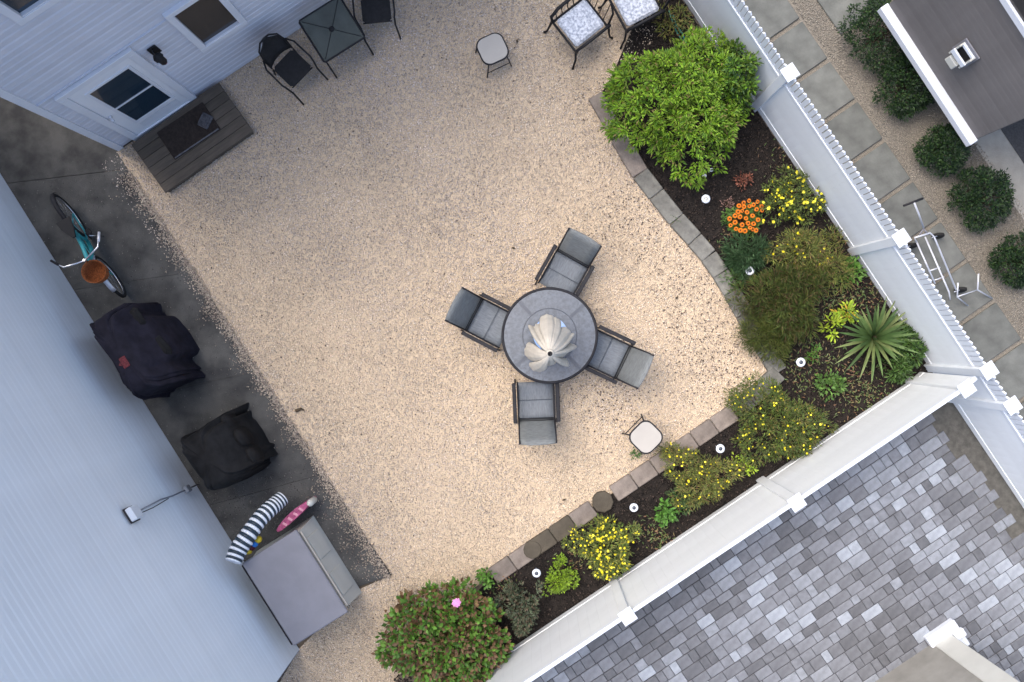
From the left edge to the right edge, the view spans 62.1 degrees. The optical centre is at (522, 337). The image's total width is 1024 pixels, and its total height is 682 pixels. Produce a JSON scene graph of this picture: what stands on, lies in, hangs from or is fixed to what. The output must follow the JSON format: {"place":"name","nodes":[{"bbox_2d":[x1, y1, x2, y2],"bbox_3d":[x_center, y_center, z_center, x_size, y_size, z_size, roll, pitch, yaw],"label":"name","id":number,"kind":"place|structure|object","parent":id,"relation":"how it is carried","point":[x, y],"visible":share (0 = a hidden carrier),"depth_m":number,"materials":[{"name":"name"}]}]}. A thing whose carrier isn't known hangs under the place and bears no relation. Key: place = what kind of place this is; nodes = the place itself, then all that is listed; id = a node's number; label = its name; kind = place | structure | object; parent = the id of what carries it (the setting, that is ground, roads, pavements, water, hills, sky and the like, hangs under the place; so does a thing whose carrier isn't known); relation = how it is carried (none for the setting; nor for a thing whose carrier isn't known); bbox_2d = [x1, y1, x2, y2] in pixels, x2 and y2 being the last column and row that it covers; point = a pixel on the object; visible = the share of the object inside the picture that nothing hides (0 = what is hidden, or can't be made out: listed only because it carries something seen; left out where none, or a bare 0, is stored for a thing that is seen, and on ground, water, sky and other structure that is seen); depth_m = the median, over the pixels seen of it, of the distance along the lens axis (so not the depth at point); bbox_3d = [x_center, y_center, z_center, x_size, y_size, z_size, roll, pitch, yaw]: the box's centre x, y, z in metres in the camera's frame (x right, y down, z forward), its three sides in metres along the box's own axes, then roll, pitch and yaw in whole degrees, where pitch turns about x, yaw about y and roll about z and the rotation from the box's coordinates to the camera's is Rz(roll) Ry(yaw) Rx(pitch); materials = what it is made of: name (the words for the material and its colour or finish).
{"place":"outdoors","nodes":[
{"label":"outdoors","id":0,"kind":"place"},
{"bbox_2d":[0,97,390,585],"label":"walk","id":1,"kind":"structure","parent":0,"point":[39,154],"depth_m":12.19,"materials":[{"name":"concrete"}]},
{"bbox_2d":[50,192,126,297],"bbox_3d":[-6.029,-1.295,11.650,1.614,1.108,0.687,36,90,0],"label":"bicycle","id":2,"kind":"object","parent":1,"relation":"on","point":[94,269],"visible":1,"depth_m":11.49,"materials":[{"name":"teal metal"}]},
{"bbox_2d":[89,302,204,399],"bbox_3d":[-5.117,0.157,11.620,0.832,1.160,1.317,-32,90,0],"label":"covered grill","id":3,"kind":"object","parent":1,"relation":"on","point":[151,349],"visible":1,"depth_m":11.28,"materials":[{"name":"black fabric"}]},
{"bbox_2d":[14,174,384,583],"bbox_3d":[-4.650,0.687,12.183,1.673,0.016,7.551,-33,90,0],"label":"walk grit","id":4,"kind":"object","parent":1,"relation":"on","point":[275,444],"visible":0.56,"depth_m":12.18,"materials":[{"name":"grey gravel"}]},
{"bbox_2d":[180,402,277,490],"bbox_3d":[-4.048,1.537,11.684,0.853,1.032,0.972,-32,90,0],"label":"covered grill","id":5,"kind":"object","parent":1,"relation":"on","point":[229,448],"visible":1,"depth_m":11.33,"materials":[{"name":"black fabric"}]},
{"bbox_2d":[110,171,393,584],"bbox_3d":[-3.960,0.662,12.178,0.687,0.025,6.982,-32,90,0],"label":"gravel spill","id":6,"kind":"object","parent":1,"relation":"on","point":[288,420],"visible":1,"depth_m":12.18,"materials":[{"name":"beige gravel"}]},
{"bbox_2d":[225,492,287,563],"bbox_3d":[-3.576,2.553,11.427,0.276,0.763,0.990,34,90,0],"label":"striped float","id":7,"kind":"object","parent":1,"relation":"on","point":[265,513],"visible":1,"depth_m":11.28,"materials":[{"name":"white plastic"}]},
{"bbox_2d":[277,496,316,531],"bbox_3d":[-3.131,2.437,11.842,0.638,0.455,0.117,-39,90,0],"label":"pink float","id":8,"kind":"object","parent":1,"relation":"on","point":[295,513],"visible":1,"depth_m":11.65,"materials":[{"name":"plastic"}]},
{"bbox_2d":[242,515,361,644],"bbox_3d":[-3.053,3.361,11.785,0.960,0.790,1.308,-32,90,0],"label":"deck box","id":9,"kind":"object","parent":1,"relation":"on","point":[303,581],"visible":1,"depth_m":11.39,"materials":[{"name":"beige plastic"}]},
{"bbox_2d":[247,536,261,554],"bbox_3d":[-3.632,2.807,11.477,0.100,0.105,0.296,40,90,0],"label":"striped toy","id":10,"kind":"object","parent":9,"relation":"on","point":[258,540],"visible":0.64,"depth_m":11.44,"materials":[{"name":"multicoloured plastic"}]},
{"bbox_2d":[7,0,932,681],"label":"ground","id":11,"kind":"structure","parent":0,"point":[479,586],"depth_m":12.24,"materials":[{"name":"beige gravel"}]},
{"bbox_2d":[0,174,298,681],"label":"pale blue house","id":12,"kind":"structure","parent":11,"relation":"on","point":[96,585],"depth_m":9.89,"materials":[{"name":"blue"}]},
{"bbox_2d":[122,483,198,523],"bbox_3d":[-4.616,2.090,11.067,0.090,2.166,0.200,-32,90,0],"label":"wall light","id":13,"kind":"object","parent":12,"relation":"attached to","point":[133,513],"visible":1,"depth_m":10.13,"materials":[{"name":"grey"}]},
{"bbox_2d":[0,0,329,150],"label":"blue grey house","id":14,"kind":"structure","parent":11,"relation":"on","point":[93,70],"depth_m":10.33,"materials":[{"name":"blue"}]},
{"bbox_2d":[0,0,59,25],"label":"window","id":15,"kind":"structure","parent":14,"relation":"in","point":[20,12],"depth_m":8.42,"materials":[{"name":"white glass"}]},
{"bbox_2d":[69,58,188,133],"bbox_3d":[-5.075,-3.097,11.110,0.889,1.900,0.121,-34,90,0],"label":"door","id":16,"kind":"structure","parent":14,"relation":"in","point":[128,95],"depth_m":10.99,"materials":[{"name":"white glass"}]},
{"bbox_2d":[147,45,166,64],"bbox_3d":[-4.468,-3.445,10.436,0.140,0.307,0.198,-34,90,0],"label":"wall lantern","id":17,"kind":"object","parent":14,"relation":"attached to","point":[158,56],"depth_m":10.38,"materials":[{"name":"black metal"}]},
{"bbox_2d":[162,0,247,52],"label":"window","id":18,"kind":"structure","parent":14,"relation":"in","point":[205,23],"depth_m":10.53,"materials":[{"name":"white glass"}]},
{"bbox_2d":[131,83,253,192],"bbox_3d":[-4.683,-2.826,12.118,1.520,0.164,0.836,-35,90,0],"label":"wooden step","id":19,"kind":"object","parent":11,"relation":"on","point":[169,172],"visible":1,"depth_m":12.04,"materials":[{"name":"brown wood"}]},
{"bbox_2d":[157,102,219,159],"bbox_3d":[-4.724,-2.919,12.023,0.780,0.025,0.460,-34,90,0],"label":"doormat","id":20,"kind":"object","parent":19,"relation":"on","point":[182,134],"visible":1,"depth_m":12.02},
{"bbox_2d":[198,112,212,128],"bbox_3d":[-4.478,-3.056,11.991,0.160,0.046,0.200,26,90,0],"label":"shoe tray","id":21,"kind":"object","parent":20,"relation":"on","point":[205,120],"visible":1,"depth_m":11.97,"materials":[{"name":"grey plastic"}]},
{"bbox_2d":[258,33,327,105],"bbox_3d":[-3.208,-3.745,11.730,0.685,0.946,0.575,44,90,0],"label":"black chair","id":22,"kind":"object","parent":11,"relation":"on","point":[292,68],"visible":1,"depth_m":11.74,"materials":[{"name":"fabric"}]},
{"bbox_2d":[299,0,373,77],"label":"glass table","id":23,"kind":"object","parent":11,"relation":"on","point":[332,28],"visible":1,"depth_m":11.50,"materials":[{"name":"grey glass"}]},
{"bbox_2d":[352,0,400,39],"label":"black chair","id":24,"kind":"object","parent":11,"relation":"on","point":[376,11],"visible":0.9,"depth_m":11.74,"materials":[{"name":"fabric"}]},
{"bbox_2d":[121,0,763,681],"bbox_3d":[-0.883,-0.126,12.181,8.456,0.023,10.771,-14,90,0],"label":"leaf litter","id":25,"kind":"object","parent":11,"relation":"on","point":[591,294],"visible":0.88,"depth_m":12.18,"materials":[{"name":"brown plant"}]},
{"bbox_2d":[445,287,509,351],"bbox_3d":[-0.558,-0.257,11.711,0.851,0.983,0.642,27,90,0],"label":"patio chair","id":26,"kind":"object","parent":11,"relation":"on","point":[476,315],"visible":0.88,"depth_m":11.74,"materials":[{"name":"grey fabric"}]},
{"bbox_2d":[474,567,497,589],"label":"leafy plant","id":27,"kind":"object","parent":11,"relation":"on","point":[484,577],"visible":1,"depth_m":12.02,"materials":[{"name":"green plant"}]},
{"bbox_2d":[475,32,511,77],"bbox_3d":[-0.414,-3.985,11.968,0.407,0.466,0.413,-25,90,0],"label":"side stool","id":28,"kind":"object","parent":11,"relation":"on","point":[492,49],"visible":1,"depth_m":11.73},
{"bbox_2d":[512,379,560,444],"bbox_3d":[0.192,1.008,11.711,0.642,0.983,0.851,-2,90,0],"label":"patio chair","id":29,"kind":"object","parent":11,"relation":"on","point":[534,406],"visible":0.94,"depth_m":11.77,"materials":[{"name":"grey fabric"}]},
{"bbox_2d":[501,287,597,383],"bbox_3d":[0.368,-0.024,11.837,1.308,0.735,1.308,-7,90,0],"label":"round table","id":30,"kind":"object","parent":11,"relation":"on","point":[572,312],"visible":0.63,"depth_m":11.48,"materials":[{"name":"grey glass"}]},
{"bbox_2d":[524,314,576,371],"bbox_3d":[0.371,0.088,11.060,0.674,2.093,0.762,11,96,0],"label":"patio umbrella","id":31,"kind":"object","parent":30,"relation":"in","point":[552,337],"visible":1,"depth_m":10.45,"materials":[{"name":"white fabric"}]},
{"bbox_2d":[535,228,601,296],"bbox_3d":[0.635,-0.979,11.711,0.642,0.983,0.851,29,90,0],"label":"patio chair","id":32,"kind":"object","parent":11,"relation":"on","point":[572,259],"visible":0.9,"depth_m":11.74,"materials":[{"name":"grey fabric"}]},
{"bbox_2d":[543,0,613,69],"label":"iron chair","id":33,"kind":"object","parent":11,"relation":"on","point":[579,22],"visible":1,"depth_m":11.69,"materials":[{"name":"black metal"}]},
{"bbox_2d":[585,325,653,388],"bbox_3d":[1.274,0.288,11.711,0.851,0.983,0.642,26,90,0],"label":"patio chair","id":34,"kind":"object","parent":11,"relation":"on","point":[621,361],"visible":0.88,"depth_m":11.70,"materials":[{"name":"grey fabric"}]},
{"bbox_2d":[598,0,669,49],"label":"iron chair","id":35,"kind":"object","parent":11,"relation":"on","point":[632,12],"visible":0.96,"depth_m":11.69,"materials":[{"name":"black metal"}]},
{"bbox_2d":[629,447,641,459],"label":"weed","id":36,"kind":"object","parent":11,"relation":"on","point":[634,452],"visible":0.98,"depth_m":12.14,"materials":[{"name":"green plant"}]},
{"bbox_2d":[488,92,785,582],"bbox_3d":[1.973,0.344,12.185,3.570,0.124,7.180,12,90,0],"label":"bed edging","id":37,"kind":"object","parent":11,"relation":"on","point":[686,230],"visible":0.79,"depth_m":12.14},
{"bbox_2d":[622,414,662,453],"bbox_3d":[1.706,1.381,11.968,0.407,0.466,0.413,-45,90,0],"label":"side stool","id":38,"kind":"object","parent":11,"relation":"on","point":[645,436],"visible":1,"depth_m":11.73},
{"bbox_2d":[877,0,1023,146],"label":"grey house","id":39,"kind":"structure","parent":11,"relation":"on","point":[983,95],"depth_m":10.69,"materials":[{"name":"grey"}]},
{"bbox_2d":[945,38,979,68],"bbox_3d":[5.448,-3.494,10.588,0.122,0.460,0.300,-33,90,0],"label":"roof vent","id":40,"kind":"object","parent":39,"relation":"attached to","point":[964,53],"depth_m":10.51,"materials":[{"name":"beige plastic"}]},
{"bbox_2d":[394,0,927,681],"bbox_3d":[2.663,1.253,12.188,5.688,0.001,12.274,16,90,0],"label":"planting bed","id":41,"kind":"object","parent":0,"point":[723,230],"visible":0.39,"depth_m":12.19,"materials":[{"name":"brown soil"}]},
{"bbox_2d":[371,576,515,681],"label":"hydrangea","id":42,"kind":"object","parent":41,"relation":"on","point":[463,637],"visible":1,"depth_m":11.49,"materials":[{"name":"green plant"}]},
{"bbox_2d":[493,578,544,637],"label":"grey green shrub","id":43,"kind":"object","parent":41,"relation":"on","point":[521,603],"visible":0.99,"depth_m":11.84,"materials":[{"name":"green plant"}]},
{"bbox_2d":[532,567,540,576],"bbox_3d":[0.196,3.304,12.043,0.124,0.314,0.124,-22,90,0],"label":"solar light","id":44,"kind":"object","parent":41,"relation":"on","point":[536,572],"visible":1,"depth_m":11.89,"materials":[{"name":"white plastic"}]},
{"bbox_2d":[542,552,579,596],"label":"lime plant","id":45,"kind":"object","parent":41,"relation":"on","point":[560,579],"visible":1,"depth_m":12.01,"materials":[{"name":"green plant"}]},
{"bbox_2d":[561,513,642,580],"bbox_3d":[1.087,2.911,11.901,1.084,0.614,0.967,17,90,0],"label":"coreopsis","id":46,"kind":"object","parent":41,"relation":"on","point":[602,538],"visible":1,"depth_m":11.83,"materials":[{"name":"yellow plant"}]},
{"bbox_2d":[630,503,637,511],"bbox_3d":[1.561,2.387,12.043,0.124,0.314,0.124,5,90,0],"label":"solar light","id":47,"kind":"object","parent":41,"relation":"on","point":[633,507],"visible":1,"depth_m":11.89,"materials":[{"name":"white plastic"}]},
{"bbox_2d":[653,497,684,527],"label":"leafy plant","id":48,"kind":"object","parent":41,"relation":"on","point":[663,515],"visible":1,"depth_m":11.98,"materials":[{"name":"green plant"}]},
{"bbox_2d":[652,0,693,42],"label":"shrub","id":49,"kind":"object","parent":41,"relation":"on","point":[669,22],"visible":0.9,"depth_m":12.01,"materials":[{"name":"green plant"}]},
{"bbox_2d":[653,441,694,462],"bbox_3d":[2.140,1.625,11.994,0.595,0.424,0.360,0,90,0],"label":"coreopsis","id":50,"kind":"object","parent":41,"relation":"on","point":[674,449],"visible":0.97,"depth_m":11.95,"materials":[{"name":"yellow plant"}]},
{"bbox_2d":[598,24,750,190],"bbox_3d":[2.094,-3.180,11.516,2.112,1.386,2.311,0,90,0],"label":"green bush","id":51,"kind":"object","parent":41,"relation":"on","point":[719,118],"visible":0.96,"depth_m":11.31,"materials":[{"name":"green plant"}]},
{"bbox_2d":[669,10,684,40],"bbox_3d":[2.202,-4.433,12.140,0.082,0.041,0.539,-27,90,0],"label":"garden hose","id":52,"kind":"object","parent":41,"relation":"on","point":[676,26],"visible":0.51,"depth_m":12.14,"materials":[{"name":"teal"}]},
{"bbox_2d":[664,484,702,517],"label":"leafy plant","id":53,"kind":"object","parent":41,"relation":"on","point":[681,500],"visible":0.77,"depth_m":12.04,"materials":[{"name":"green plant"}]},
{"bbox_2d":[486,11,892,606],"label":"ground weeds","id":54,"kind":"object","parent":41,"relation":"on","point":[806,358],"visible":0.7,"depth_m":12.13,"materials":[{"name":"green plant"}]},
{"bbox_2d":[659,446,747,513],"bbox_3d":[2.574,2.008,11.906,1.316,0.604,0.972,0,90,0],"label":"coreopsis","id":55,"kind":"object","parent":41,"relation":"on","point":[709,475],"visible":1,"depth_m":11.87,"materials":[{"name":"green plant"}]},
{"bbox_2d":[701,194,709,202],"bbox_3d":[2.573,-1.942,12.053,0.126,0.294,0.126,24,90,0],"label":"solar light","id":56,"kind":"object","parent":41,"relation":"on","point":[705,198],"visible":1,"depth_m":11.91,"materials":[{"name":"beige plastic"}]},
{"bbox_2d":[715,444,724,452],"bbox_3d":[2.772,1.561,12.043,0.128,0.314,0.128,20,90,0],"label":"solar light","id":57,"kind":"object","parent":41,"relation":"on","point":[720,448],"visible":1,"depth_m":11.89,"materials":[{"name":"white plastic"}]},
{"bbox_2d":[686,37,763,114],"bbox_3d":[2.754,-3.560,11.559,1.092,1.293,1.068,0,90,0],"label":"green bush","id":58,"kind":"object","parent":41,"relation":"on","point":[745,64],"visible":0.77,"depth_m":11.16,"materials":[{"name":"green plant"}]},
{"bbox_2d":[720,196,733,209],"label":"red plant","id":59,"kind":"object","parent":41,"relation":"on","point":[727,204],"visible":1,"depth_m":12.14,"materials":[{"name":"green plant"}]},
{"bbox_2d":[481,372,976,681],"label":"white fence","id":60,"kind":"object","parent":41,"relation":"on","point":[793,483],"visible":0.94,"depth_m":11.27,"materials":[{"name":"beige plastic"}]},
{"bbox_2d":[720,266,749,294],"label":"grass clump","id":61,"kind":"object","parent":41,"relation":"on","point":[733,275],"visible":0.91,"depth_m":12.06,"materials":[{"name":"green plant"}]},
{"bbox_2d":[726,452,743,467],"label":"lime plant","id":62,"kind":"object","parent":41,"relation":"on","point":[735,460],"visible":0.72,"depth_m":12.08,"materials":[{"name":"green plant"}]},
{"bbox_2d":[720,198,763,239],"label":"orange flower plant","id":63,"kind":"object","parent":41,"relation":"on","point":[741,218],"visible":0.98,"depth_m":12.00,"materials":[{"name":"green plant"}]},
{"bbox_2d":[731,171,753,191],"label":"red plant","id":64,"kind":"object","parent":41,"relation":"on","point":[743,178],"visible":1,"depth_m":12.08,"materials":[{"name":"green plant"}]},
{"bbox_2d":[717,231,776,285],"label":"grass clump","id":65,"kind":"object","parent":41,"relation":"on","point":[740,257],"visible":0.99,"depth_m":11.96,"materials":[{"name":"green plant"}]},
{"bbox_2d":[737,457,758,476],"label":"lime plant","id":66,"kind":"object","parent":41,"relation":"on","point":[749,469],"visible":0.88,"depth_m":12.01,"materials":[{"name":"green plant"}]},
{"bbox_2d":[745,266,753,274],"bbox_3d":[3.185,-0.931,12.043,0.126,0.314,0.126,-12,90,0],"label":"solar light","id":67,"kind":"object","parent":41,"relation":"on","point":[751,272],"visible":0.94,"depth_m":11.89,"materials":[{"name":"white glass"}]},
{"bbox_2d":[732,300,797,368],"bbox_3d":[3.464,-0.137,11.916,0.947,0.582,1.026,22,90,0],"label":"feathery plant","id":68,"kind":"object","parent":41,"relation":"on","point":[785,346],"visible":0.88,"depth_m":11.85,"materials":[{"name":"green plant"}]},
{"bbox_2d":[724,261,832,345],"bbox_3d":[3.593,-0.481,11.814,1.551,0.788,1.275,0,90,0],"label":"feathery plant","id":69,"kind":"object","parent":41,"relation":"on","point":[805,306],"visible":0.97,"depth_m":11.72,"materials":[{"name":"green plant"}]},
{"bbox_2d":[723,370,838,469],"bbox_3d":[3.553,1.130,11.847,1.470,0.723,1.454,-29,90,0],"label":"coreopsis","id":70,"kind":"object","parent":41,"relation":"on","point":[783,446],"visible":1,"depth_m":11.78,"materials":[{"name":"green plant"}]},
{"bbox_2d":[748,164,827,226],"bbox_3d":[3.744,-1.995,11.897,1.141,0.622,0.914,0,90,0],"label":"yellow flower plant","id":71,"kind":"object","parent":41,"relation":"on","point":[786,196],"visible":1,"depth_m":11.85,"materials":[{"name":"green plant"}]},
{"bbox_2d":[752,225,835,271],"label":"olive plant","id":72,"kind":"object","parent":41,"relation":"on","point":[813,252],"visible":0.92,"depth_m":11.85,"materials":[{"name":"green plant"}]},
{"bbox_2d":[794,358,804,366],"bbox_3d":[3.899,0.350,12.043,0.132,0.314,0.132,42,90,0],"label":"solar light","id":73,"kind":"object","parent":41,"relation":"on","point":[800,362],"visible":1,"depth_m":11.89,"materials":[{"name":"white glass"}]},
{"bbox_2d":[804,352,819,363],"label":"leafy plant","id":74,"kind":"object","parent":41,"relation":"on","point":[809,357],"visible":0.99,"depth_m":12.14,"materials":[{"name":"green plant"}]},
{"bbox_2d":[807,343,821,357],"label":"leafy plant","id":75,"kind":"object","parent":41,"relation":"on","point":[815,349],"visible":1,"depth_m":12.11,"materials":[{"name":"green plant"}]},
{"bbox_2d":[785,223,859,297],"bbox_3d":[4.219,-1.093,11.927,1.084,0.562,1.079,0,90,0],"label":"olive plant","id":76,"kind":"object","parent":41,"relation":"on","point":[840,258],"visible":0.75,"depth_m":11.88,"materials":[{"name":"green plant"}]},
{"bbox_2d":[813,369,846,401],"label":"leafy plant","id":77,"kind":"object","parent":41,"relation":"on","point":[825,382],"visible":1,"depth_m":11.98,"materials":[{"name":"green plant"}]},
{"bbox_2d":[818,311,846,342],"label":"lime plant","id":78,"kind":"object","parent":41,"relation":"on","point":[837,319],"visible":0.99,"depth_m":12.04,"materials":[{"name":"green plant"}]},
{"bbox_2d":[830,299,858,323],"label":"lime plant","id":79,"kind":"object","parent":41,"relation":"on","point":[847,316],"visible":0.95,"depth_m":11.99,"materials":[{"name":"green plant"}]},
{"bbox_2d":[831,255,867,288],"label":"leafy plant","id":80,"kind":"object","parent":41,"relation":"on","point":[855,264],"visible":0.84,"depth_m":11.96,"materials":[{"name":"green plant"}]},
{"bbox_2d":[835,297,919,382],"bbox_3d":[4.983,0.036,11.850,1.246,0.699,1.255,0,90,0],"label":"yucca","id":81,"kind":"object","parent":41,"relation":"on","point":[881,331],"visible":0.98,"depth_m":11.90,"materials":[{"name":"green plant"}]},
{"bbox_2d":[875,350,915,383],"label":"dark plant","id":82,"kind":"object","parent":41,"relation":"on","point":[899,374],"visible":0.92,"depth_m":11.95,"materials":[{"name":"green plant"}]},
{"bbox_2d":[873,320,928,371],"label":"dark plant","id":83,"kind":"object","parent":41,"relation":"on","point":[921,349],"visible":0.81,"depth_m":11.85,"materials":[{"name":"green plant"}]},
{"bbox_2d":[532,413,1023,681],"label":"paver patio","id":84,"kind":"structure","parent":0,"point":[982,492],"depth_m":12.18,"materials":[{"name":"stone"}]},
{"bbox_2d":[875,618,1018,681],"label":"beige house","id":85,"kind":"structure","parent":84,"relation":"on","point":[948,654],"depth_m":11.70,"materials":[{"name":"paint"}]},
{"bbox_2d":[684,0,1023,507],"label":"white fence","id":86,"kind":"object","parent":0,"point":[988,409],"visible":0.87,"depth_m":11.27,"materials":[{"name":"plastic"}]},
{"bbox_2d":[733,0,1023,419],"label":"slab path","id":87,"kind":"structure","parent":0,"point":[991,332],"depth_m":12.17,"materials":[{"name":"grey concrete"}]},
{"bbox_2d":[903,197,992,305],"bbox_3d":[5.847,-1.111,11.762,0.664,0.856,1.992,-40,90,0],"label":"hand cart","id":88,"kind":"object","parent":87,"relation":"on","point":[958,289],"visible":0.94,"depth_m":11.80,"materials":[{"name":"metal"}]},
{"bbox_2d":[738,0,1023,402],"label":"side gravel bed","id":89,"kind":"object","parent":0,"point":[869,150],"visible":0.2,"depth_m":12.20,"materials":[{"name":"beige gravel"}]},
{"bbox_2d":[836,0,907,74],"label":"boxwood shrub","id":90,"kind":"object","parent":89,"relation":"on","point":[875,35],"visible":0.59,"depth_m":11.85,"materials":[{"name":"green plant"}]},
{"bbox_2d":[871,55,934,121],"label":"boxwood shrub","id":91,"kind":"object","parent":89,"relation":"on","point":[898,108],"visible":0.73,"depth_m":11.84,"materials":[{"name":"green plant"}]},
{"bbox_2d":[912,122,971,178],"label":"boxwood shrub","id":92,"kind":"object","parent":89,"relation":"on","point":[959,154],"visible":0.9,"depth_m":11.83,"materials":[{"name":"green plant"}]},
{"bbox_2d":[945,164,1015,235],"bbox_3d":[6.415,-1.931,11.888,0.995,0.641,1.010,0,90,0],"label":"boxwood shrub","id":93,"kind":"object","parent":89,"relation":"on","point":[985,178],"visible":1,"depth_m":11.81,"materials":[{"name":"green plant"}]},
{"bbox_2d":[986,229,1023,289],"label":"boxwood shrub","id":94,"kind":"object","parent":89,"relation":"on","point":[1012,253],"visible":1,"depth_m":11.88,"materials":[{"name":"green plant"}]},
{"bbox_2d":[925,402,1023,573],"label":"gravel margin","id":95,"kind":"object","parent":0,"point":[950,422],"visible":0.4,"depth_m":12.20,"materials":[{"name":"grey gravel"}]},
{"bbox_2d":[974,129,1023,218],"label":"concrete apron","id":96,"kind":"object","parent":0,"point":[997,148],"visible":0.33,"depth_m":12.20,"materials":[{"name":"grey concrete"}]},
{"bbox_2d":[1001,119,1023,162],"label":"driveway","id":97,"kind":"structure","parent":0,"point":[1014,133],"depth_m":12.19,"materials":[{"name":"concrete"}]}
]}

